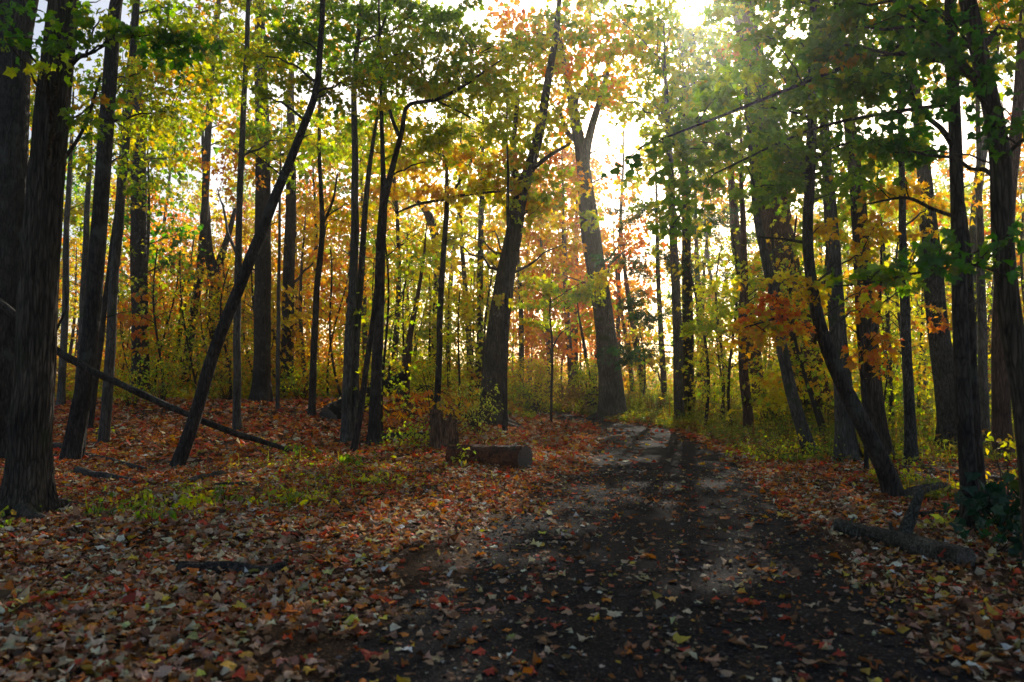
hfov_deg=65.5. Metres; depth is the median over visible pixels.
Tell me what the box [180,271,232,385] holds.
maple sapling
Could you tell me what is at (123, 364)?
maple sapling
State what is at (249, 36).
maple tree
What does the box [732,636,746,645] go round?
fallen leaf
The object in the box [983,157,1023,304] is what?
maple tree
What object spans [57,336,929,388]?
distant woods
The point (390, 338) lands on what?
maple sapling
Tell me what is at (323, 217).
maple tree
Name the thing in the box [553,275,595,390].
maple tree
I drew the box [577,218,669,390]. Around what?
maple tree
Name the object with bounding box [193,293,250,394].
maple sapling
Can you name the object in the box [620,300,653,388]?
maple sapling
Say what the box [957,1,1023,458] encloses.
forest tree
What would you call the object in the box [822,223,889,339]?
maple tree
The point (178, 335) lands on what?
maple sapling
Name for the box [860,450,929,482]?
shrub
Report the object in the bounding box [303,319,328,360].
maple sapling
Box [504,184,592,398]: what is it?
maple tree
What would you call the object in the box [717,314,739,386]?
maple sapling
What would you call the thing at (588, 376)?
shrub
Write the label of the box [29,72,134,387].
maple tree
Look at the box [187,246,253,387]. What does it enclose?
maple sapling
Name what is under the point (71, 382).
undergrowth
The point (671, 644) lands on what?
fallen leaf
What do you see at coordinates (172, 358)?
maple sapling
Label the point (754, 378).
shrub
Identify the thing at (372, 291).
maple sapling
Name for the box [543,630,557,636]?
fallen leaf
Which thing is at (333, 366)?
maple sapling
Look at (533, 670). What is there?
fallen leaf
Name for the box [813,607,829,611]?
fallen leaf
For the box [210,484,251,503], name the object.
seedling
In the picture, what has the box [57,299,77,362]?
maple tree
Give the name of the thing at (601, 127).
sky
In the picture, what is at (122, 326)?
maple sapling
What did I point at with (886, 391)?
maple sapling
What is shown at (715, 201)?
maple tree
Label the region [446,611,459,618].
fallen leaf
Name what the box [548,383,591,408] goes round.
shrub
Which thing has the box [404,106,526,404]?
maple tree
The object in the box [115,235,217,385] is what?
maple sapling
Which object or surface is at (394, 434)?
fallen log
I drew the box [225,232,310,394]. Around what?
maple sapling
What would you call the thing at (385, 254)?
maple tree
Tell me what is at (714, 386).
shrub
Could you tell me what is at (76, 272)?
maple tree
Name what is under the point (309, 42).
maple tree
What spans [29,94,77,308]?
maple tree
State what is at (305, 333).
maple sapling
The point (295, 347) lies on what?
maple sapling
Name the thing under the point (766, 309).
maple tree
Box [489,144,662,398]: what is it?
maple tree
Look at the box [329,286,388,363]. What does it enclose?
maple tree
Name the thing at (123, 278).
maple tree
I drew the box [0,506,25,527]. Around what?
seedling
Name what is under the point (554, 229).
maple tree
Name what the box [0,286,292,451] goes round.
dead branch
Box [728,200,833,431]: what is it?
maple sapling
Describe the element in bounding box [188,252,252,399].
maple sapling
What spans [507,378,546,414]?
shrub
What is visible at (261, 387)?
forest tree
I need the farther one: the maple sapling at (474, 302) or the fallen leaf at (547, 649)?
the maple sapling at (474, 302)
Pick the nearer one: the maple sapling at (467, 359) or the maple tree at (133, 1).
the maple tree at (133, 1)
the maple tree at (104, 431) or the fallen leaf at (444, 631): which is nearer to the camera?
the fallen leaf at (444, 631)
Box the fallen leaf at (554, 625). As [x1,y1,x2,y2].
[550,623,560,628]
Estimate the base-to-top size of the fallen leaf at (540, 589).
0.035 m
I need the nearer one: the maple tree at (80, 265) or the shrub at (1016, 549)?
the shrub at (1016, 549)
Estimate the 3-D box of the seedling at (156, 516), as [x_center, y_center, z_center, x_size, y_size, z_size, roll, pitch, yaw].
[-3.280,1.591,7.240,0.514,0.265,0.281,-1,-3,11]
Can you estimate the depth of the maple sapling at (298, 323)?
32.60 m
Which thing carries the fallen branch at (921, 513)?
on the fallen leaves at (40, 624)
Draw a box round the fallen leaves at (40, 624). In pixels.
[0,394,1023,681]
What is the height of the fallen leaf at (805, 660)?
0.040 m
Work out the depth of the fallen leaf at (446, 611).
4.61 m
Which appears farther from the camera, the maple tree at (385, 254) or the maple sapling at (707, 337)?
the maple tree at (385, 254)
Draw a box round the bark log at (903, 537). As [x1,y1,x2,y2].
[831,489,975,567]
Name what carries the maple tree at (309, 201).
on the ground
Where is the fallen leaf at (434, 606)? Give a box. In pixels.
[430,604,438,608]
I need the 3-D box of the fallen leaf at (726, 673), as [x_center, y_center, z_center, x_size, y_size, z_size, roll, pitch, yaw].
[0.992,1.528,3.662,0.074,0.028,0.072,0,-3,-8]
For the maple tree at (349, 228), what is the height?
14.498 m
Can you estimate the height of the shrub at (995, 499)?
0.664 m
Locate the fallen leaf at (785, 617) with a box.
[778,614,793,619]
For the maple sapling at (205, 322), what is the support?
on the ground
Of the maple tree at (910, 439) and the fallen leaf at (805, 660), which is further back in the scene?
the maple tree at (910, 439)
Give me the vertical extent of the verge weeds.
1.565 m
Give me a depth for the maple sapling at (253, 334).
32.35 m
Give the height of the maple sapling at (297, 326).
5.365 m
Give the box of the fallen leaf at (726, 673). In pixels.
[718,670,736,676]
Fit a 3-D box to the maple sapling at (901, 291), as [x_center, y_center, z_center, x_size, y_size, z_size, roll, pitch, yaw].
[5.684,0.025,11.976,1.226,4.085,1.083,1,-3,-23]
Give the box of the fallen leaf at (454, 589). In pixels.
[451,587,463,593]
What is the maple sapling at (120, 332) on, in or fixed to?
on the ground
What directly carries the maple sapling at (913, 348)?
on the ground
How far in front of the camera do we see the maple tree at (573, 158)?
45.84 m
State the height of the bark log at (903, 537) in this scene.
0.497 m
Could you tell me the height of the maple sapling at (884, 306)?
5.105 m
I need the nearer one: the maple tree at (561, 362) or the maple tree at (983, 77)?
the maple tree at (983, 77)
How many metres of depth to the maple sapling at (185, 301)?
34.09 m
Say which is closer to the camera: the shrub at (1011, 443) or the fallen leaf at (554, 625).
the fallen leaf at (554, 625)
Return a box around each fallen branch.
[53,442,146,471]
[74,466,138,485]
[430,496,479,509]
[881,510,958,515]
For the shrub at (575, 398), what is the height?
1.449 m
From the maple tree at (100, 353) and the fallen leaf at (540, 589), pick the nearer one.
the fallen leaf at (540, 589)
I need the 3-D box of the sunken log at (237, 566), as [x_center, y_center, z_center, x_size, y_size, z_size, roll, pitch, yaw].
[-1.961,1.610,5.583,0.742,0.141,0.207,0,-3,0]
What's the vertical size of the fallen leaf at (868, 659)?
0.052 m
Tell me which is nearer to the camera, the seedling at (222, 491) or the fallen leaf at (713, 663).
the fallen leaf at (713, 663)
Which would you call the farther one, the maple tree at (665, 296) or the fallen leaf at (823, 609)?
the maple tree at (665, 296)
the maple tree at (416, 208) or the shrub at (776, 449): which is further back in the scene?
the maple tree at (416, 208)
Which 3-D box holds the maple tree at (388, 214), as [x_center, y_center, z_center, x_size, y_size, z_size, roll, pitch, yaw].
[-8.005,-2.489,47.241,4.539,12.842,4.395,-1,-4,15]
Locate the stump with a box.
[427,409,459,449]
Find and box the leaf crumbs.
[295,469,1020,681]
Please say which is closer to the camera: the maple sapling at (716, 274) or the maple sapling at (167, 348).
the maple sapling at (716, 274)
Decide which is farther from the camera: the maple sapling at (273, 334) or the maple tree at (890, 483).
the maple sapling at (273, 334)
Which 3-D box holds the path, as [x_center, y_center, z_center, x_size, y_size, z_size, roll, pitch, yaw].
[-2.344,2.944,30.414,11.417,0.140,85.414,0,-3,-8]
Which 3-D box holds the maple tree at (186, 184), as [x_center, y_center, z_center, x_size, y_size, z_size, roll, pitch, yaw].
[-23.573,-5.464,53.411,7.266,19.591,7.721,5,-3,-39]
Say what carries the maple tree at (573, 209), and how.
on the ground
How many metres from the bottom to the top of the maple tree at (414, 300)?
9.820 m
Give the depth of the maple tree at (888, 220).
38.94 m
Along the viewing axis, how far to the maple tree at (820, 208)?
48.21 m
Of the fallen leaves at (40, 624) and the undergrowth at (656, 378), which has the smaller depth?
the fallen leaves at (40, 624)
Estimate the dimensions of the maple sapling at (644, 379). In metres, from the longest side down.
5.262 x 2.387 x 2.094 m
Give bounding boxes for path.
[334,410,1023,681]
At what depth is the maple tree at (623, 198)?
38.17 m
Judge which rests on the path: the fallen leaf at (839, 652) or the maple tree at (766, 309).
the fallen leaf at (839, 652)
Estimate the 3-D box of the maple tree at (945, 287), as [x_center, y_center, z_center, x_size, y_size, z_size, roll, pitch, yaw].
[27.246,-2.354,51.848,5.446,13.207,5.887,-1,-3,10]
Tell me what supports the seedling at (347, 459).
on the ground
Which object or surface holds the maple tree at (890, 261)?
on the ground
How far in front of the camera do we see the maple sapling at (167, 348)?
33.04 m
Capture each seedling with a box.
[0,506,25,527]
[83,484,121,515]
[97,498,147,514]
[134,501,176,525]
[135,483,164,505]
[165,491,203,515]
[179,482,213,505]
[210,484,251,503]
[269,479,311,507]
[282,444,321,456]
[298,495,339,508]
[335,450,366,465]
[357,471,405,486]
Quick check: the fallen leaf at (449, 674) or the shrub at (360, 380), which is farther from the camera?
the shrub at (360, 380)
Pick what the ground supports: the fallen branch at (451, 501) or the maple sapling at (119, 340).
the maple sapling at (119, 340)
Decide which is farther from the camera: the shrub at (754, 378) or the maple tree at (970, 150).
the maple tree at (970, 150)
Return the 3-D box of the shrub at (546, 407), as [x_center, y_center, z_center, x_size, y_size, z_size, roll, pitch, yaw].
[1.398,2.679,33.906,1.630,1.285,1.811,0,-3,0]
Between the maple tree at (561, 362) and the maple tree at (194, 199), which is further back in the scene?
the maple tree at (194, 199)
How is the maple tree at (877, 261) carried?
on the ground
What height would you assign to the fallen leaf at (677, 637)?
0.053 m
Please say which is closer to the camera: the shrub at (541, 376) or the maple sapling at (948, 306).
the maple sapling at (948, 306)
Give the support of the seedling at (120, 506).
on the ground
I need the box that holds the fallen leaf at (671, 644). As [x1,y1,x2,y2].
[666,640,678,646]
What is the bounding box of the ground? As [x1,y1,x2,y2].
[0,399,1023,681]
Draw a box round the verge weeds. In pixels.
[548,385,1017,499]
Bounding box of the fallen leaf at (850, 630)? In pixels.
[841,628,854,633]
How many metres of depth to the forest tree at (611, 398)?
29.22 m
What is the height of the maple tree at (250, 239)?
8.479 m
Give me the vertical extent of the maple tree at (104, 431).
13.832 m
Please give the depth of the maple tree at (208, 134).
32.55 m
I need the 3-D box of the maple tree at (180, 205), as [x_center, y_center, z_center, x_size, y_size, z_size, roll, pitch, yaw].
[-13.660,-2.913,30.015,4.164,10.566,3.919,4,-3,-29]
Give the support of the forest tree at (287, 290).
on the ground
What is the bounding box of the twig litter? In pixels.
[14,456,1023,679]
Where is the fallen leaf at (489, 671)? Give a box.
[481,667,494,675]
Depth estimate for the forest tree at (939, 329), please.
15.58 m
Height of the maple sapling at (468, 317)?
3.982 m
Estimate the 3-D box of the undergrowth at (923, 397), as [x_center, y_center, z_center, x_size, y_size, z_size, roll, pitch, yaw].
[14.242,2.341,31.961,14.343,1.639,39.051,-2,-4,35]
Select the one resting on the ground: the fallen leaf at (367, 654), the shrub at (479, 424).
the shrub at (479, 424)
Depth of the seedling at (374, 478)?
10.05 m
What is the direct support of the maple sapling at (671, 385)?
on the ground
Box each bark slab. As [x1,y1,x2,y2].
[184,470,226,482]
[214,481,251,485]
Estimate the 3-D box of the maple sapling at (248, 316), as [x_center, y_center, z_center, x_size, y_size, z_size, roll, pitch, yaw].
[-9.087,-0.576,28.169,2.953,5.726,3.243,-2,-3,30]
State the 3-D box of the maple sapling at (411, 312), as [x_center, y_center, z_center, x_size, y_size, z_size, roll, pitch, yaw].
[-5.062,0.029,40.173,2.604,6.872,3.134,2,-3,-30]
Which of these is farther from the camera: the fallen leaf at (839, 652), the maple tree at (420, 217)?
the maple tree at (420, 217)
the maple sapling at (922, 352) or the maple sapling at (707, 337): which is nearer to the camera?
the maple sapling at (922, 352)
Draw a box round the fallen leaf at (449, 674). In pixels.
[442,672,454,677]
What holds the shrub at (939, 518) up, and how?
on the ground
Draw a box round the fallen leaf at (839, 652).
[832,649,849,656]
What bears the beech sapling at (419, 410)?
on the ground
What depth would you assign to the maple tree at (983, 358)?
16.63 m
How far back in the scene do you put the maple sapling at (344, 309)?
37.14 m
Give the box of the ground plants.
[40,423,572,519]
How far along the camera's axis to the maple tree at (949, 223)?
61.32 m
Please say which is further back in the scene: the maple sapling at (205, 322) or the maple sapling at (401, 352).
the maple sapling at (205, 322)
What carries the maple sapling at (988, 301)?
on the ground
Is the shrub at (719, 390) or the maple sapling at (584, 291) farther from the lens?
the shrub at (719, 390)
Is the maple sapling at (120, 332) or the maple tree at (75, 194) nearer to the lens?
the maple sapling at (120, 332)
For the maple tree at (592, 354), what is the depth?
65.78 m
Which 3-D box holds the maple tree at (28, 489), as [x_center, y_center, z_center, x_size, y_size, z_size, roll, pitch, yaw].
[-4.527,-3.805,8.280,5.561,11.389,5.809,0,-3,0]
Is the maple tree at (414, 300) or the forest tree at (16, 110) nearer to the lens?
the forest tree at (16, 110)
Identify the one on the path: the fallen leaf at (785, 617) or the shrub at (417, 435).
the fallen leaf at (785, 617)
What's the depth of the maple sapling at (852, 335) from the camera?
39.98 m
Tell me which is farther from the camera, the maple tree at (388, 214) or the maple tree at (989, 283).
the maple tree at (989, 283)
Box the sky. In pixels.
[29,0,1023,381]
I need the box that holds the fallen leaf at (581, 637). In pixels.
[577,633,589,641]
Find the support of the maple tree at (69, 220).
on the ground
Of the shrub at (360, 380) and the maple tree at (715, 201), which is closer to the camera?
the shrub at (360, 380)
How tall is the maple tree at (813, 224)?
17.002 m
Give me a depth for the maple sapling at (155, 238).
34.44 m
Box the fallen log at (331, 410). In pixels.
[319,365,409,420]
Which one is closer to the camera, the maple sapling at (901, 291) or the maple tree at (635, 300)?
the maple sapling at (901, 291)
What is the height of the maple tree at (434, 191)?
10.094 m
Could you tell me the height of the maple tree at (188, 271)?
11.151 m
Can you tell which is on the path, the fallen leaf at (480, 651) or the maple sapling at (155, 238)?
the fallen leaf at (480, 651)
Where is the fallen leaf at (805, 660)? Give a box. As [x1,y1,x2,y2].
[802,657,821,663]
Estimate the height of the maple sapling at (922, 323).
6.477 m
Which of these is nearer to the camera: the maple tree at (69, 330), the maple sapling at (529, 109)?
the maple sapling at (529, 109)
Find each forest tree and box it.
[0,0,58,459]
[65,0,208,396]
[166,74,254,381]
[200,0,350,401]
[252,0,371,396]
[344,159,442,370]
[456,0,677,420]
[555,0,774,418]
[692,0,885,462]
[711,45,779,401]
[714,0,833,425]
[718,0,941,461]
[783,0,1004,452]
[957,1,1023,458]
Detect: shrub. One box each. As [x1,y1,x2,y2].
[98,361,170,407]
[124,353,195,400]
[188,369,251,400]
[271,359,336,398]
[339,353,398,388]
[379,414,429,447]
[397,355,466,400]
[442,444,476,467]
[444,376,503,427]
[453,397,495,433]
[507,355,567,414]
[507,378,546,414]
[527,376,568,402]
[537,393,564,413]
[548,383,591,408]
[563,356,597,406]
[563,386,597,413]
[625,380,672,397]
[668,382,720,409]
[696,382,739,406]
[721,427,844,462]
[733,366,812,422]
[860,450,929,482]
[929,508,954,530]
[939,471,1021,533]
[948,515,1022,564]
[983,432,1017,495]
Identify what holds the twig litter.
on the ground
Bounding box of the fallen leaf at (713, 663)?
[707,661,721,666]
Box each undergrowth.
[55,343,526,415]
[102,357,933,400]
[761,387,1016,460]
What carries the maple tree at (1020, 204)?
on the ground
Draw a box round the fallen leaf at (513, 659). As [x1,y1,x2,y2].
[509,656,523,663]
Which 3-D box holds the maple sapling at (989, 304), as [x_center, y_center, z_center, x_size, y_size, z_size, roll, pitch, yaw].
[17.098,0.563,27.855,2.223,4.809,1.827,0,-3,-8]
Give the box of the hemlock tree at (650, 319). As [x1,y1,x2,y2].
[589,19,768,418]
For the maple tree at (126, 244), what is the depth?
32.18 m
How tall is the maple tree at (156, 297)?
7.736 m
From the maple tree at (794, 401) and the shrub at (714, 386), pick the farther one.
the shrub at (714, 386)
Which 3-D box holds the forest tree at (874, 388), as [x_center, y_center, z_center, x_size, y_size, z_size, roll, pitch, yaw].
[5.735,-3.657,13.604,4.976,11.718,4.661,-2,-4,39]
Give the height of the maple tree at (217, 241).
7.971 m
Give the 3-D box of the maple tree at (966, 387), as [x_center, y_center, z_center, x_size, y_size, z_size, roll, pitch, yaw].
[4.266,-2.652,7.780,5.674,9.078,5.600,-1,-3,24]
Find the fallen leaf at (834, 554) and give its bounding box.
[825,552,840,558]
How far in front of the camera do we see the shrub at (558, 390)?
42.80 m
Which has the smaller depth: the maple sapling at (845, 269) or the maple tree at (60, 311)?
the maple sapling at (845, 269)
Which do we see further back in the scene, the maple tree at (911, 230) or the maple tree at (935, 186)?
the maple tree at (935, 186)
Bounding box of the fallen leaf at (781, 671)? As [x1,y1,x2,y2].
[776,669,786,675]
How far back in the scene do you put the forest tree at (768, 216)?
22.19 m
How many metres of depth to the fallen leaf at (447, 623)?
4.35 m
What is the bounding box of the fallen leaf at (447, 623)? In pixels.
[442,619,452,627]
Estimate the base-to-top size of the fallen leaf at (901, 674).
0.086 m
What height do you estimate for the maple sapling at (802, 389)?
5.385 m
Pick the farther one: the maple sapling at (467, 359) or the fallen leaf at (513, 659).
the maple sapling at (467, 359)
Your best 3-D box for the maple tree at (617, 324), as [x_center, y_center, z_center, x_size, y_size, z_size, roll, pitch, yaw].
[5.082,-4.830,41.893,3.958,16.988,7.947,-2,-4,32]
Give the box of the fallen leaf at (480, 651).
[472,647,485,655]
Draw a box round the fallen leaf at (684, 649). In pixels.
[676,645,690,650]
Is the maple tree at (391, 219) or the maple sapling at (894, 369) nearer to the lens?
the maple sapling at (894, 369)
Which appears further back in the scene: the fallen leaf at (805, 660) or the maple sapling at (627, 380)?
the maple sapling at (627, 380)
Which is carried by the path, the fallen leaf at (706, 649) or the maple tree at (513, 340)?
the fallen leaf at (706, 649)
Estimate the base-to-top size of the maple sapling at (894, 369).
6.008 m
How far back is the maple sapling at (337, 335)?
38.76 m
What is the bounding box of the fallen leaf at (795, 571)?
[789,567,801,574]
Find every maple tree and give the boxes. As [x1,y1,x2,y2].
[0,0,228,521]
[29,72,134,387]
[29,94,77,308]
[30,67,140,405]
[57,221,78,352]
[57,237,106,377]
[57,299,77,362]
[58,141,115,325]
[59,0,229,460]
[60,178,126,355]
[69,0,249,443]
[74,0,172,430]
[74,165,163,341]
[75,181,190,371]
[103,128,208,361]
[103,205,198,358]
[104,264,128,351]
[106,120,217,360]
[125,255,185,372]
[125,263,177,360]
[130,0,142,4]
[146,0,297,392]
[155,224,231,361]
[165,191,242,351]
[169,0,395,466]
[170,235,233,358]
[173,0,325,430]
[195,165,277,342]
[205,221,276,369]
[215,190,277,353]
[223,210,303,337]
[236,0,390,416]
[249,0,562,445]
[265,0,441,443]
[271,136,350,350]
[271,173,350,364]
[271,191,344,357]
[271,194,347,388]
[271,200,343,357]
[276,246,334,355]
[284,111,412,319]
[308,131,412,362]
[328,97,468,375]
[329,187,417,350]
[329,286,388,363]
[344,150,434,318]
[344,195,416,351]
[350,228,414,451]
[362,93,538,409]
[366,221,458,405]
[368,216,444,354]
[385,180,450,341]
[387,257,445,359]
[390,114,520,356]
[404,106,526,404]
[415,0,606,429]
[416,101,528,400]
[449,185,525,353]
[468,141,580,386]
[476,176,570,381]
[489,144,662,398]
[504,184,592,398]
[508,310,532,378]
[512,315,545,384]
[516,157,615,363]
[519,118,606,366]
[527,288,559,364]
[545,143,616,392]
[546,313,579,382]
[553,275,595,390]
[558,241,614,375]
[568,187,651,390]
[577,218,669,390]
[578,284,593,381]
[590,77,664,359]
[600,0,996,532]
[609,144,712,396]
[613,282,653,344]
[622,0,885,455]
[641,63,843,434]
[642,145,768,401]
[647,142,755,397]
[652,182,754,391]
[661,254,712,347]
[700,184,766,332]
[704,293,727,393]
[710,0,927,497]
[729,252,775,368]
[731,0,990,53]
[748,249,801,365]
[750,0,1023,464]
[750,188,849,291]
[792,199,854,349]
[792,211,851,315]
[796,0,1023,564]
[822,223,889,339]
[841,189,898,330]
[845,135,945,379]
[851,212,926,375]
[860,1,1017,448]
[875,164,967,408]
[876,207,950,405]
[906,207,950,356]
[913,101,1023,403]
[917,183,989,337]
[924,0,1017,366]
[931,153,991,334]
[947,178,992,300]
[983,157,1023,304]
[984,199,1023,305]
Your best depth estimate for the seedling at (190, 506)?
7.87 m
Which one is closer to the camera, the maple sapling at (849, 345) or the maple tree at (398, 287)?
the maple sapling at (849, 345)
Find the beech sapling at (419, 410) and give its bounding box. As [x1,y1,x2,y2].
[383,372,471,431]
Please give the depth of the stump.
15.40 m
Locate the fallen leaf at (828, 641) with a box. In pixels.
[823,638,834,642]
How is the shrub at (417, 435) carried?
on the ground
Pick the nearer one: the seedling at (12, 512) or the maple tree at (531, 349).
the seedling at (12, 512)
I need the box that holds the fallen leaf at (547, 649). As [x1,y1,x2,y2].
[544,645,553,653]
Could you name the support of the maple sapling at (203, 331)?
on the ground
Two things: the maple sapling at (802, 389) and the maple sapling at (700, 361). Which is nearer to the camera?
the maple sapling at (802, 389)
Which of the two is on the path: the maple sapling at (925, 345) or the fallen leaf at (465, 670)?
the fallen leaf at (465, 670)
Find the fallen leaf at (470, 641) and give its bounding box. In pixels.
[466,638,476,643]
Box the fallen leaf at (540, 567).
[535,565,543,569]
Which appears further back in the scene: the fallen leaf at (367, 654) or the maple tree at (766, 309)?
the maple tree at (766, 309)
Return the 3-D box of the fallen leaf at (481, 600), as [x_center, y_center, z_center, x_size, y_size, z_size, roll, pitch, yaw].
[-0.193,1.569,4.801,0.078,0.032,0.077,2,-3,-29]
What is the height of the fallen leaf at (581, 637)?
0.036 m
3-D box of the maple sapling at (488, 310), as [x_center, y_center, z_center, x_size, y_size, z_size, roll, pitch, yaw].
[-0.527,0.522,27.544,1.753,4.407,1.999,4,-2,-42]
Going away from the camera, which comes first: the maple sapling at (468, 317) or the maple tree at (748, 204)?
the maple sapling at (468, 317)
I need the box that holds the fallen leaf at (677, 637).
[673,632,690,643]
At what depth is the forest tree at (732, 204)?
29.07 m
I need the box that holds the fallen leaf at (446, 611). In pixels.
[441,608,454,614]
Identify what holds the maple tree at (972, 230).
on the ground
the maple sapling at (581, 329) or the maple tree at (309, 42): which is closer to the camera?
the maple tree at (309, 42)
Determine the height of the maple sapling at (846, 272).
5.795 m
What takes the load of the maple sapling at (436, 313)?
on the ground
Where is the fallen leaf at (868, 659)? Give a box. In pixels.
[858,655,872,662]
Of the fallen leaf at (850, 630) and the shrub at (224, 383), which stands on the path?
the fallen leaf at (850, 630)
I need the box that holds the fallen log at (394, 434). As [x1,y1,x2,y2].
[366,432,429,438]
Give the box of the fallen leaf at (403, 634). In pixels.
[399,632,412,636]
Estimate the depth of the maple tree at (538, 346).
54.99 m
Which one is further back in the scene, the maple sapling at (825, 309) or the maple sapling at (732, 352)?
the maple sapling at (732, 352)
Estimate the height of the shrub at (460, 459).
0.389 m
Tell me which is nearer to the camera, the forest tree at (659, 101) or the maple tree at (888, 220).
the forest tree at (659, 101)
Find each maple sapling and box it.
[102,316,130,381]
[103,303,149,371]
[103,310,131,382]
[105,293,130,366]
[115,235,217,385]
[117,239,193,399]
[122,232,203,364]
[144,246,212,389]
[149,256,217,380]
[149,277,207,390]
[150,317,185,376]
[155,222,206,381]
[171,280,229,379]
[176,295,229,380]
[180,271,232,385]
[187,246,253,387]
[187,285,241,385]
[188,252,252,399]
[193,253,253,378]
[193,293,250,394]
[194,273,251,370]
[207,245,307,397]
[211,276,275,380]
[214,272,253,380]
[221,114,338,412]
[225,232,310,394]
[232,294,280,380]
[245,292,303,379]
[271,284,318,384]
[273,273,325,377]
[280,295,326,370]
[285,245,370,397]
[297,309,332,357]
[297,317,321,369]
[299,246,369,392]
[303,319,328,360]
[319,299,361,362]
[331,262,369,384]
[337,250,399,384]
[341,224,439,432]
[360,263,432,362]
[361,286,406,369]
[363,250,435,393]
[387,281,431,356]
[394,290,426,360]
[397,269,458,384]
[400,271,454,378]
[401,262,461,373]
[404,270,447,377]
[420,286,483,413]
[422,269,478,391]
[424,310,465,391]
[429,47,558,430]
[443,240,523,387]
[443,255,494,381]
[446,262,494,395]
[462,291,521,402]
[511,263,618,421]
[560,284,617,395]
[614,291,670,397]
[616,307,658,393]
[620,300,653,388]
[621,344,638,393]
[647,211,737,426]
[650,234,734,399]
[663,297,718,396]
[668,235,757,416]
[670,304,729,393]
[679,299,739,422]
[690,218,786,424]
[694,277,735,397]
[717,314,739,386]
[726,199,852,443]
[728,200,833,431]
[734,297,786,403]
[748,245,833,421]
[749,234,846,401]
[761,347,777,380]
[762,339,778,381]
[764,214,857,430]
[769,226,854,367]
[802,246,883,403]
[819,290,857,385]
[832,142,973,436]
[840,209,925,471]
[842,262,898,391]
[843,283,858,387]
[844,221,952,425]
[845,223,929,404]
[850,287,920,402]
[852,296,926,423]
[856,253,951,401]
[877,289,926,426]
[881,208,951,415]
[891,297,919,417]
[893,222,991,395]
[896,299,928,406]
[913,301,951,406]
[927,255,1023,402]
[931,259,1023,384]
[945,269,993,419]
[984,189,1023,389]
[987,292,1023,401]
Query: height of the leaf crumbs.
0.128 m
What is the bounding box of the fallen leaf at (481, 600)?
[473,597,484,603]
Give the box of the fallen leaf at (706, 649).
[700,645,715,653]
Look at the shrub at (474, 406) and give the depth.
20.85 m
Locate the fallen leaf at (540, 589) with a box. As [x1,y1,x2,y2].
[533,586,543,592]
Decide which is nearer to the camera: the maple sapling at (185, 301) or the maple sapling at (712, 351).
the maple sapling at (712, 351)
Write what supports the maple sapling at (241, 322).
on the ground
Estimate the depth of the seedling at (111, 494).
7.65 m
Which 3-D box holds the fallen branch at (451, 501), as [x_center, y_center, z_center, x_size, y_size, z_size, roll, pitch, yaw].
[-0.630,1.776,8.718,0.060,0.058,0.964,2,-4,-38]
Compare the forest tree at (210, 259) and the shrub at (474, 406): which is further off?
the forest tree at (210, 259)
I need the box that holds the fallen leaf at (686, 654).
[675,649,690,656]
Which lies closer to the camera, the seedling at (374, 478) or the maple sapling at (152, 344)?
the seedling at (374, 478)
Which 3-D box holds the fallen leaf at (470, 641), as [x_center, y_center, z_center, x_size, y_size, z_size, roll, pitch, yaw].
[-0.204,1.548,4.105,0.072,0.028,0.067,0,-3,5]
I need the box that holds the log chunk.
[903,482,950,498]
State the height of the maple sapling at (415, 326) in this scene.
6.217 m
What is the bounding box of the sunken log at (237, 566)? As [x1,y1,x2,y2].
[175,561,287,576]
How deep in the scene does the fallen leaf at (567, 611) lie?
4.62 m
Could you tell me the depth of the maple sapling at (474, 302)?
36.16 m
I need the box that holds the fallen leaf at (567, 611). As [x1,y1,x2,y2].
[561,608,572,614]
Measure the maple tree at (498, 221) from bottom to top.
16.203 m
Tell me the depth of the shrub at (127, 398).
23.44 m
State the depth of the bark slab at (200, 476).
10.57 m
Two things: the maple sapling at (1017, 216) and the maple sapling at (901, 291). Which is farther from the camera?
the maple sapling at (1017, 216)
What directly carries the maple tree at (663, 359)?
on the ground
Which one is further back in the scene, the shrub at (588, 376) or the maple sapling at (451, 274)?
the maple sapling at (451, 274)
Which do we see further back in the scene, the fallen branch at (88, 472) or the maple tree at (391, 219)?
the maple tree at (391, 219)
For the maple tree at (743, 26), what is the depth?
7.85 m
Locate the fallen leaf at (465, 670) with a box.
[463,667,478,672]
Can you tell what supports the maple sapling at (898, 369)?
on the ground
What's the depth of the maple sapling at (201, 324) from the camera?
30.77 m
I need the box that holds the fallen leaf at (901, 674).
[897,671,906,678]
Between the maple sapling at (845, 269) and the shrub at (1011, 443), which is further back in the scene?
the maple sapling at (845, 269)
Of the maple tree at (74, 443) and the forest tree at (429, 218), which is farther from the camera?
the forest tree at (429, 218)
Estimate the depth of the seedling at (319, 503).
8.38 m
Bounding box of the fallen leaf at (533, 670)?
[528,665,537,674]
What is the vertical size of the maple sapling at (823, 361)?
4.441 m
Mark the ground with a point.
(330, 643)
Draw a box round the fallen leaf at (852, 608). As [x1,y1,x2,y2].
[848,606,860,611]
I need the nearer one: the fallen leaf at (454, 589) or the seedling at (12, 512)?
the fallen leaf at (454, 589)
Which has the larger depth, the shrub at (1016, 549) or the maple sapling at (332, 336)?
the maple sapling at (332, 336)
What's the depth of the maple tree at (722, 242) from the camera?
58.27 m
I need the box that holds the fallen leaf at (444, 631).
[440,628,451,635]
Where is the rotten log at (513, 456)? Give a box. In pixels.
[445,444,532,469]
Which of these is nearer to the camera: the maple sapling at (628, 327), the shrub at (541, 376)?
the shrub at (541, 376)
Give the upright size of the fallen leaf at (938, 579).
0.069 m
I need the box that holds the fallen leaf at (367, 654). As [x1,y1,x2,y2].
[360,649,377,660]
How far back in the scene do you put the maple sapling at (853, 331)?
33.27 m
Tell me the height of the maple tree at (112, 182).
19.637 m
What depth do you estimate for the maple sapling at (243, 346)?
30.13 m
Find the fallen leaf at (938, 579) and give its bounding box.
[926,572,946,582]
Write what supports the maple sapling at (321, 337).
on the ground

